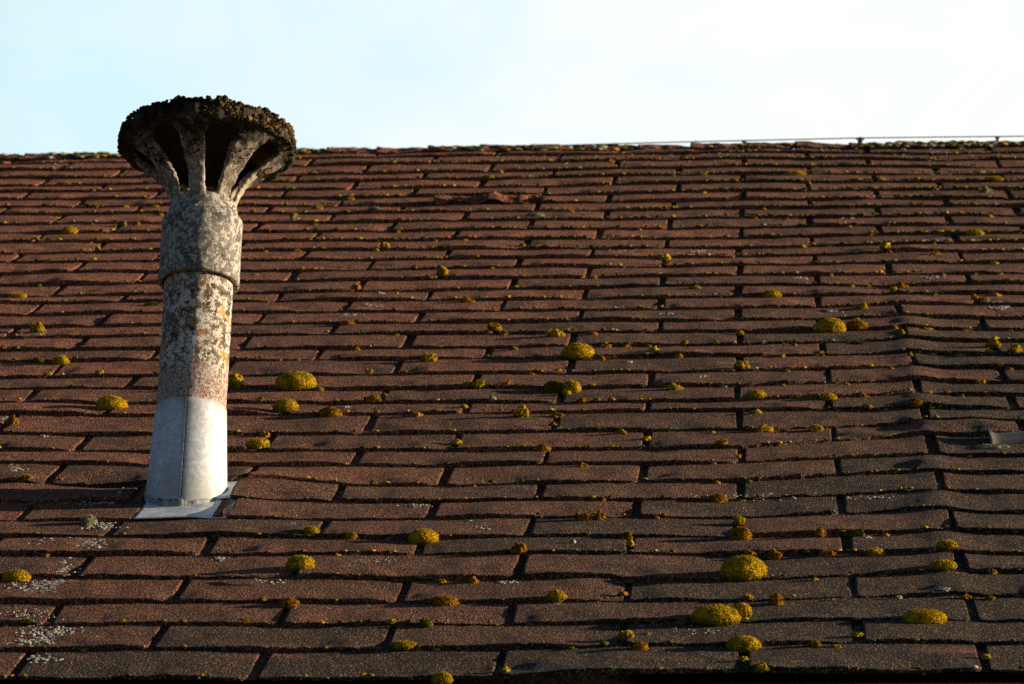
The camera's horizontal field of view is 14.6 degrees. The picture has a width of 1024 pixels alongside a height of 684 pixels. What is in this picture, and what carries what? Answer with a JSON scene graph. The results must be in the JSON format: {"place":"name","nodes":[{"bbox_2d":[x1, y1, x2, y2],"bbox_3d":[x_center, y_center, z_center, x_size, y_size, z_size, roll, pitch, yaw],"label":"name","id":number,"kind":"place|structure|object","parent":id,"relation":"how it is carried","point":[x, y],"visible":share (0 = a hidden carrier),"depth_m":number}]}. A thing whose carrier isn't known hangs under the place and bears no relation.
{"place":"outdoors","nodes":[
{"label":"outdoors","id":0,"kind":"place"},
{"bbox_2d":[0,0,1023,154],"label":"sky","id":1,"kind":"structure","parent":0,"point":[371,74]},
{"bbox_3d":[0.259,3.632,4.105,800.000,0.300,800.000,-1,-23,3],"label":"ground","id":2,"kind":"structure","parent":0,"visible":0},
{"bbox_2d":[0,140,1023,683],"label":"roof","id":3,"kind":"structure","parent":2,"relation":"on","point":[140,572],"depth_m":7.14},
{"bbox_2d":[3,415,19,426],"bbox_3d":[-0.911,0.144,7.278,0.032,0.025,0.024,-2,10,-3],"label":"moss tuft","id":4,"kind":"object","parent":3,"relation":"on","point":[13,419],"visible":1,"depth_m":7.27},
{"bbox_2d":[1,569,31,582],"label":"moss cushion","id":5,"kind":"object","parent":3,"relation":"on","point":[16,575],"visible":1,"depth_m":6.05},
{"bbox_2d":[7,293,26,297],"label":"moss cushion","id":6,"kind":"object","parent":3,"relation":"on","point":[18,295],"visible":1,"depth_m":8.67},
{"bbox_2d":[20,474,33,480],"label":"moss tuft","id":7,"kind":"object","parent":3,"relation":"on","point":[26,477],"visible":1,"depth_m":6.76},
{"bbox_2d":[20,618,34,624],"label":"moss cushion","id":8,"kind":"object","parent":3,"relation":"on","point":[26,620],"visible":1,"depth_m":5.79},
{"bbox_2d":[30,357,43,362],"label":"moss tuft","id":9,"kind":"object","parent":3,"relation":"on","point":[37,360],"visible":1,"depth_m":7.89},
{"bbox_2d":[30,321,45,332],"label":"moss cushion","id":10,"kind":"object","parent":3,"relation":"on","point":[37,327],"visible":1,"depth_m":8.22},
{"bbox_2d":[51,355,70,365],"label":"moss cushion","id":11,"kind":"object","parent":3,"relation":"on","point":[61,360],"visible":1,"depth_m":7.87},
{"bbox_2d":[60,226,78,233],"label":"moss cushion","id":12,"kind":"object","parent":3,"relation":"on","point":[69,230],"visible":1,"depth_m":9.56},
{"bbox_2d":[78,514,97,524],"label":"moss cushion","id":13,"kind":"object","parent":3,"relation":"on","point":[90,519],"visible":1,"depth_m":6.44},
{"bbox_2d":[95,395,127,412],"bbox_3d":[-0.741,0.115,7.402,0.064,0.035,0.052,0,10,4],"label":"moss cushion","id":14,"kind":"object","parent":3,"relation":"on","point":[108,403],"visible":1,"depth_m":7.39},
{"bbox_2d":[144,302,161,305],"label":"moss cushion","id":15,"kind":"object","parent":3,"relation":"on","point":[153,304],"visible":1,"depth_m":8.51},
{"bbox_2d":[117,95,296,518],"bbox_3d":[-0.534,-0.010,6.748,0.309,0.772,0.313,0,-23,4],"label":"vent chimney","id":16,"kind":"object","parent":3,"relation":"on","point":[196,148],"visible":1,"depth_m":6.75},
{"bbox_2d":[228,372,243,389],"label":"moss cushion","id":17,"kind":"object","parent":3,"relation":"on","point":[236,381],"visible":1,"depth_m":7.56},
{"bbox_2d":[245,437,270,449],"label":"moss cushion","id":18,"kind":"object","parent":3,"relation":"on","point":[256,442],"visible":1,"depth_m":7.01},
{"bbox_2d":[251,574,277,580],"bbox_3d":[-0.373,0.353,6.002,0.054,0.022,0.010,-16,-28,34],"label":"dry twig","id":19,"kind":"object","parent":3,"relation":"on","point":[256,576],"visible":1,"depth_m":6.00},
{"bbox_2d":[259,431,269,437],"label":"moss tuft","id":20,"kind":"object","parent":3,"relation":"on","point":[264,434],"visible":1,"depth_m":7.13},
{"bbox_2d":[272,398,298,413],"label":"moss cushion","id":21,"kind":"object","parent":3,"relation":"on","point":[285,406],"visible":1,"depth_m":7.33},
{"bbox_2d":[278,597,299,609],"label":"moss cushion","id":22,"kind":"object","parent":3,"relation":"on","point":[287,603],"visible":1,"depth_m":5.87},
{"bbox_2d":[283,529,303,533],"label":"moss cushion","id":23,"kind":"object","parent":3,"relation":"on","point":[296,531],"visible":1,"depth_m":6.32},
{"bbox_2d":[274,370,316,390],"bbox_3d":[-0.409,0.075,7.556,0.082,0.042,0.067,-1,10,0],"label":"moss cushion","id":24,"kind":"object","parent":3,"relation":"on","point":[295,380],"visible":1,"depth_m":7.54},
{"bbox_2d":[285,555,314,572],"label":"moss cushion","id":25,"kind":"object","parent":3,"relation":"on","point":[295,563],"visible":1,"depth_m":6.07},
{"bbox_2d":[303,525,320,535],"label":"moss cushion","id":26,"kind":"object","parent":3,"relation":"on","point":[314,530],"visible":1,"depth_m":6.31},
{"bbox_2d":[317,406,342,416],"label":"moss cushion","id":27,"kind":"object","parent":3,"relation":"on","point":[331,411],"visible":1,"depth_m":7.29},
{"bbox_2d":[338,320,354,325],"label":"moss tuft","id":28,"kind":"object","parent":3,"relation":"on","point":[347,322],"visible":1,"depth_m":8.22},
{"bbox_2d":[340,531,359,539],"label":"moss cushion","id":29,"kind":"object","parent":3,"relation":"on","point":[351,535],"visible":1,"depth_m":6.29},
{"bbox_2d":[351,283,360,289],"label":"moss tuft","id":30,"kind":"object","parent":3,"relation":"on","point":[355,286],"visible":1,"depth_m":8.66},
{"bbox_2d":[363,394,381,402],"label":"moss cushion","id":31,"kind":"object","parent":3,"relation":"on","point":[371,398],"visible":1,"depth_m":7.40},
{"bbox_2d":[390,640,416,650],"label":"moss cushion","id":32,"kind":"object","parent":3,"relation":"on","point":[403,645],"visible":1,"depth_m":5.60},
{"bbox_2d":[407,528,438,545],"bbox_3d":[-0.139,0.307,6.271,0.052,0.031,0.043,-1,10,-1],"label":"moss cushion","id":33,"kind":"object","parent":3,"relation":"on","point":[421,537],"visible":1,"depth_m":6.26},
{"bbox_2d":[418,617,433,627],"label":"moss cushion","id":34,"kind":"object","parent":3,"relation":"on","point":[425,622],"visible":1,"depth_m":5.73},
{"bbox_2d":[420,352,437,361],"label":"moss cushion","id":35,"kind":"object","parent":3,"relation":"on","point":[425,357],"visible":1,"depth_m":7.80},
{"bbox_2d":[431,671,452,683],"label":"moss cushion","id":36,"kind":"object","parent":3,"relation":"attached to","point":[442,677],"visible":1,"depth_m":5.43},
{"bbox_2d":[435,266,448,276],"bbox_3d":[-0.154,-0.152,8.832,0.033,0.027,0.030,-3,-23,10],"label":"moss tuft","id":37,"kind":"object","parent":3,"relation":"on","point":[442,271],"visible":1,"depth_m":8.82},
{"bbox_2d":[429,595,459,605],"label":"moss cushion","id":38,"kind":"object","parent":3,"relation":"on","point":[442,600],"visible":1,"depth_m":5.86},
{"bbox_2d":[450,439,462,445],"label":"moss tuft","id":39,"kind":"object","parent":3,"relation":"on","point":[454,442],"visible":1,"depth_m":7.02},
{"bbox_2d":[460,297,475,302],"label":"moss tuft","id":40,"kind":"object","parent":3,"relation":"on","point":[465,300],"visible":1,"depth_m":8.48},
{"bbox_2d":[467,576,478,582],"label":"moss tuft","id":41,"kind":"object","parent":3,"relation":"on","point":[473,579],"visible":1,"depth_m":5.99},
{"bbox_2d":[470,379,484,388],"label":"moss cushion","id":42,"kind":"object","parent":3,"relation":"on","point":[477,383],"visible":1,"depth_m":7.51},
{"bbox_2d":[487,323,502,332],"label":"moss cushion","id":43,"kind":"object","parent":3,"relation":"on","point":[495,327],"visible":1,"depth_m":8.12},
{"bbox_2d":[498,666,510,672],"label":"moss tuft","id":44,"kind":"object","parent":3,"relation":"on","point":[504,669],"visible":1,"depth_m":5.47},
{"bbox_2d":[0,140,1012,662],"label":"white lichen cover","id":45,"kind":"object","parent":3,"relation":"on","point":[52,586],"visible":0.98,"depth_m":6.13},
{"bbox_2d":[0,140,1023,678],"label":"olive moss crumb cover","id":46,"kind":"object","parent":3,"relation":"on","point":[952,144],"visible":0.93,"depth_m":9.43},
{"bbox_2d":[510,542,527,554],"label":"moss cushion","id":47,"kind":"object","parent":3,"relation":"on","point":[519,548],"visible":1,"depth_m":6.16},
{"bbox_2d":[513,404,529,417],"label":"moss cushion","id":48,"kind":"object","parent":3,"relation":"on","point":[522,411],"visible":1,"depth_m":7.24},
{"bbox_2d":[526,212,544,216],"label":"moss cushion","id":49,"kind":"object","parent":3,"relation":"on","point":[535,214],"visible":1,"depth_m":9.68},
{"bbox_2d":[533,443,550,453],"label":"moss cushion","id":50,"kind":"object","parent":3,"relation":"on","point":[543,448],"visible":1,"depth_m":6.95},
{"bbox_2d":[542,380,562,394],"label":"moss cushion","id":51,"kind":"object","parent":3,"relation":"on","point":[552,386],"visible":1,"depth_m":7.47},
{"bbox_2d":[546,329,564,336],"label":"moss cushion","id":52,"kind":"object","parent":3,"relation":"on","point":[554,333],"visible":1,"depth_m":8.03},
{"bbox_2d":[546,589,567,602],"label":"moss cushion","id":53,"kind":"object","parent":3,"relation":"on","point":[556,596],"visible":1,"depth_m":5.85},
{"bbox_2d":[551,412,562,418],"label":"moss tuft","id":54,"kind":"object","parent":3,"relation":"on","point":[556,415],"visible":1,"depth_m":7.24},
{"bbox_2d":[562,380,581,392],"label":"moss cushion","id":55,"kind":"object","parent":3,"relation":"on","point":[572,386],"visible":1,"depth_m":7.46},
{"bbox_2d":[561,343,594,359],"bbox_3d":[0.128,0.019,7.805,0.070,0.035,0.056,-2,10,-3],"label":"moss cushion","id":56,"kind":"object","parent":3,"relation":"on","point":[575,351],"visible":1,"depth_m":7.79},
{"bbox_2d":[575,396,589,403],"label":"moss tuft","id":57,"kind":"object","parent":3,"relation":"on","point":[582,400],"visible":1,"depth_m":7.36},
{"bbox_2d":[576,512,592,520],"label":"moss cushion","id":58,"kind":"object","parent":3,"relation":"on","point":[585,516],"visible":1,"depth_m":6.39},
{"bbox_2d":[593,510,606,519],"bbox_3d":[0.140,0.280,6.397,0.028,0.025,0.023,0,10,7],"label":"moss tuft","id":59,"kind":"object","parent":3,"relation":"on","point":[599,515],"visible":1,"depth_m":6.39},
{"bbox_2d":[618,630,634,641],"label":"moss cushion","id":60,"kind":"object","parent":3,"relation":"on","point":[624,635],"visible":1,"depth_m":5.62},
{"bbox_2d":[619,531,633,541],"bbox_3d":[0.179,0.304,6.271,0.026,0.018,0.021,-1,10,-2],"label":"moss tuft","id":61,"kind":"object","parent":3,"relation":"on","point":[627,535],"visible":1,"depth_m":6.27},
{"bbox_2d":[623,578,634,584],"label":"moss tuft","id":62,"kind":"object","parent":3,"relation":"on","point":[627,581],"visible":1,"depth_m":5.98},
{"bbox_2d":[631,640,648,650],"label":"moss cushion","id":63,"kind":"object","parent":3,"relation":"on","point":[639,645],"visible":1,"depth_m":5.56},
{"bbox_2d":[639,436,650,441],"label":"moss tuft","id":64,"kind":"object","parent":3,"relation":"on","point":[646,439],"visible":1,"depth_m":7.01},
{"bbox_2d":[648,346,659,352],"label":"moss tuft","id":65,"kind":"object","parent":3,"relation":"on","point":[653,349],"visible":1,"depth_m":7.83},
{"bbox_2d":[659,253,670,260],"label":"moss tuft","id":66,"kind":"object","parent":3,"relation":"on","point":[665,257],"visible":0.96,"depth_m":9.02},
{"bbox_2d":[666,383,683,389],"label":"moss cushion","id":67,"kind":"object","parent":3,"relation":"on","point":[673,386],"visible":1,"depth_m":7.45},
{"bbox_2d":[690,603,741,626],"bbox_3d":[0.292,0.391,5.722,0.077,0.031,0.062,1,10,11],"label":"moss cushion","id":68,"kind":"object","parent":3,"relation":"on","point":[720,614],"visible":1,"depth_m":5.70},
{"bbox_2d":[707,493,728,502],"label":"moss cushion","id":69,"kind":"object","parent":3,"relation":"on","point":[718,498],"visible":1,"depth_m":6.52},
{"bbox_2d":[715,438,728,446],"bbox_3d":[0.364,0.175,6.944,0.026,0.017,0.023,0,10,8],"label":"moss tuft","id":70,"kind":"object","parent":3,"relation":"on","point":[723,442],"visible":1,"depth_m":6.94},
{"bbox_2d":[731,515,745,526],"bbox_3d":[0.362,0.286,6.365,0.024,0.021,0.021,11,-25,-23],"label":"moss tuft","id":71,"kind":"object","parent":3,"relation":"on","point":[738,521],"visible":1,"depth_m":6.36},
{"bbox_2d":[729,526,752,539],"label":"moss cushion","id":72,"kind":"object","parent":3,"relation":"on","point":[741,533],"visible":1,"depth_m":6.24},
{"bbox_2d":[733,360,749,369],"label":"moss cushion","id":73,"kind":"object","parent":3,"relation":"on","point":[740,365],"visible":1,"depth_m":7.64},
{"bbox_2d":[732,602,753,616],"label":"moss cushion","id":74,"kind":"object","parent":3,"relation":"on","point":[743,609],"visible":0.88,"depth_m":5.75},
{"bbox_2d":[736,656,749,661],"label":"moss tuft","id":75,"kind":"object","parent":3,"relation":"on","point":[742,659],"visible":1,"depth_m":5.49},
{"bbox_2d":[720,555,766,581],"bbox_3d":[0.347,0.340,5.992,0.072,0.044,0.061,0,10,8],"label":"moss cushion","id":76,"kind":"object","parent":3,"relation":"on","point":[744,568],"visible":1,"depth_m":5.97},
{"bbox_2d":[725,635,761,653],"bbox_3d":[0.323,0.421,5.572,0.053,0.026,0.042,-1,10,1],"label":"moss cushion","id":77,"kind":"object","parent":3,"relation":"on","point":[743,644],"visible":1,"depth_m":5.56},
{"bbox_2d":[739,593,754,599],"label":"moss tuft","id":78,"kind":"object","parent":3,"relation":"on","point":[746,596],"visible":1,"depth_m":5.84},
{"bbox_2d":[742,549,756,555],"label":"moss tuft","id":79,"kind":"object","parent":3,"relation":"on","point":[748,552],"visible":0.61,"depth_m":6.13},
{"bbox_2d":[749,409,762,413],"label":"moss tuft","id":80,"kind":"object","parent":3,"relation":"on","point":[756,411],"visible":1,"depth_m":7.23},
{"bbox_2d":[746,389,766,399],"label":"moss cushion","id":81,"kind":"object","parent":3,"relation":"on","point":[758,394],"visible":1,"depth_m":7.34},
{"bbox_2d":[753,661,769,672],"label":"moss cushion","id":82,"kind":"object","parent":3,"relation":"on","point":[761,667],"visible":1,"depth_m":5.43},
{"bbox_2d":[755,424,773,431],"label":"moss cushion","id":83,"kind":"object","parent":3,"relation":"on","point":[764,428],"visible":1,"depth_m":7.07},
{"bbox_2d":[762,289,781,297],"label":"moss cushion","id":84,"kind":"object","parent":3,"relation":"on","point":[770,293],"visible":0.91,"depth_m":8.46},
{"bbox_2d":[764,548,782,559],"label":"moss cushion","id":85,"kind":"object","parent":3,"relation":"on","point":[773,554],"visible":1,"depth_m":6.11},
{"bbox_2d":[767,592,784,605],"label":"moss cushion","id":86,"kind":"object","parent":3,"relation":"on","point":[776,598],"visible":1,"depth_m":5.82},
{"bbox_2d":[563,136,1023,145],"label":"ridge wire","id":87,"kind":"object","parent":3,"relation":"attached to","point":[860,140],"visible":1,"depth_m":10.91},
{"bbox_2d":[784,170,806,174],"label":"moss cushion","id":88,"kind":"object","parent":3,"relation":"on","point":[796,172],"visible":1,"depth_m":10.33},
{"bbox_2d":[807,639,821,646],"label":"moss tuft","id":89,"kind":"object","parent":3,"relation":"on","point":[815,643],"visible":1,"depth_m":5.56},
{"bbox_2d":[807,424,823,431],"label":"moss cushion","id":90,"kind":"object","parent":3,"relation":"on","point":[816,428],"visible":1,"depth_m":7.07},
{"bbox_2d":[811,527,826,537],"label":"moss cushion","id":91,"kind":"object","parent":3,"relation":"on","point":[820,532],"visible":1,"depth_m":6.25},
{"bbox_2d":[818,548,836,556],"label":"moss cushion","id":92,"kind":"object","parent":3,"relation":"on","point":[826,553],"visible":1,"depth_m":6.12},
{"bbox_2d":[819,392,837,402],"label":"moss cushion","id":93,"kind":"object","parent":3,"relation":"on","point":[827,397],"visible":1,"depth_m":7.33},
{"bbox_2d":[813,318,846,332],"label":"moss cushion","id":94,"kind":"object","parent":3,"relation":"on","point":[831,325],"visible":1,"depth_m":8.04},
{"bbox_2d":[848,528,864,537],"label":"moss cushion","id":95,"kind":"object","parent":3,"relation":"on","point":[858,532],"visible":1,"depth_m":6.25},
{"bbox_2d":[850,632,863,636],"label":"moss tuft","id":96,"kind":"object","parent":3,"relation":"on","point":[856,634],"visible":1,"depth_m":5.61},
{"bbox_2d":[846,320,868,330],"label":"moss cushion","id":97,"kind":"object","parent":3,"relation":"on","point":[857,325],"visible":1,"depth_m":8.05},
{"bbox_2d":[850,341,867,344],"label":"moss cushion","id":98,"kind":"object","parent":3,"relation":"on","point":[860,342],"visible":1,"depth_m":7.90},
{"bbox_2d":[855,301,867,309],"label":"moss tuft","id":99,"kind":"object","parent":3,"relation":"on","point":[861,306],"visible":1,"depth_m":8.30},
{"bbox_2d":[866,548,885,555],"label":"moss cushion","id":100,"kind":"object","parent":3,"relation":"on","point":[875,552],"visible":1,"depth_m":6.11},
{"bbox_2d":[880,242,889,249],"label":"moss tuft","id":101,"kind":"object","parent":3,"relation":"on","point":[885,246],"visible":1,"depth_m":9.06},
{"bbox_2d":[893,281,908,287],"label":"moss cushion","id":102,"kind":"object","parent":3,"relation":"on","point":[900,284],"visible":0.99,"depth_m":8.57},
{"bbox_2d":[908,398,922,406],"bbox_3d":[0.731,0.110,7.242,0.030,0.019,0.023,-1,10,0],"label":"moss tuft","id":103,"kind":"object","parent":3,"relation":"on","point":[916,402],"visible":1,"depth_m":7.24},
{"bbox_2d":[901,608,946,623],"bbox_3d":[0.588,0.394,5.705,0.067,0.028,0.056,1,10,11],"label":"moss cushion","id":104,"kind":"object","parent":3,"relation":"on","point":[924,616],"visible":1,"depth_m":5.69},
{"bbox_2d":[929,559,957,570],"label":"moss cushion","id":105,"kind":"object","parent":3,"relation":"on","point":[943,565],"visible":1,"depth_m":5.99},
{"bbox_2d":[936,539,958,550],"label":"moss cushion","id":106,"kind":"object","parent":3,"relation":"on","point":[946,544],"visible":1,"depth_m":6.12},
{"bbox_2d":[960,594,971,599],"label":"moss tuft","id":107,"kind":"object","parent":3,"relation":"on","point":[966,597],"visible":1,"depth_m":5.83},
{"bbox_2d":[970,293,978,300],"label":"moss tuft","id":108,"kind":"object","parent":3,"relation":"on","point":[974,297],"visible":1,"depth_m":8.38},
{"bbox_2d":[965,229,984,235],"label":"moss cushion","id":109,"kind":"object","parent":3,"relation":"on","point":[974,232],"visible":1,"depth_m":9.25},
{"bbox_2d":[973,379,986,383],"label":"moss tuft","id":110,"kind":"object","parent":3,"relation":"on","point":[980,381],"visible":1,"depth_m":7.48},
{"bbox_2d":[980,654,990,659],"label":"moss tuft","id":111,"kind":"object","parent":3,"relation":"on","point":[985,657],"visible":1,"depth_m":5.48},
{"bbox_2d":[979,185,992,192],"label":"moss tuft","id":112,"kind":"object","parent":3,"relation":"on","point":[985,189],"visible":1,"depth_m":9.90},
{"bbox_2d":[986,569,996,574],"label":"moss tuft","id":113,"kind":"object","parent":3,"relation":"on","point":[991,572],"visible":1,"depth_m":5.98},
{"bbox_2d":[975,443,1010,448],"bbox_3d":[0.826,0.181,6.866,0.065,0.013,0.041,1,10,11],"label":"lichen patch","id":114,"kind":"object","parent":3,"relation":"on","point":[991,446],"visible":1,"depth_m":6.86},
{"bbox_2d":[985,336,1001,348],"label":"moss cushion","id":115,"kind":"object","parent":3,"relation":"on","point":[993,343],"visible":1,"depth_m":7.84},
{"bbox_2d":[984,176,1004,181],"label":"moss cushion","id":116,"kind":"object","parent":3,"relation":"on","point":[994,178],"visible":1,"depth_m":10.12},
{"bbox_2d":[987,428,1023,444],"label":"metal strip","id":117,"kind":"object","parent":3,"relation":"on","point":[1008,438],"visible":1,"depth_m":6.92},
{"bbox_2d":[1007,344,1022,351],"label":"moss cushion","id":118,"kind":"object","parent":3,"relation":"on","point":[1015,348],"visible":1,"depth_m":7.76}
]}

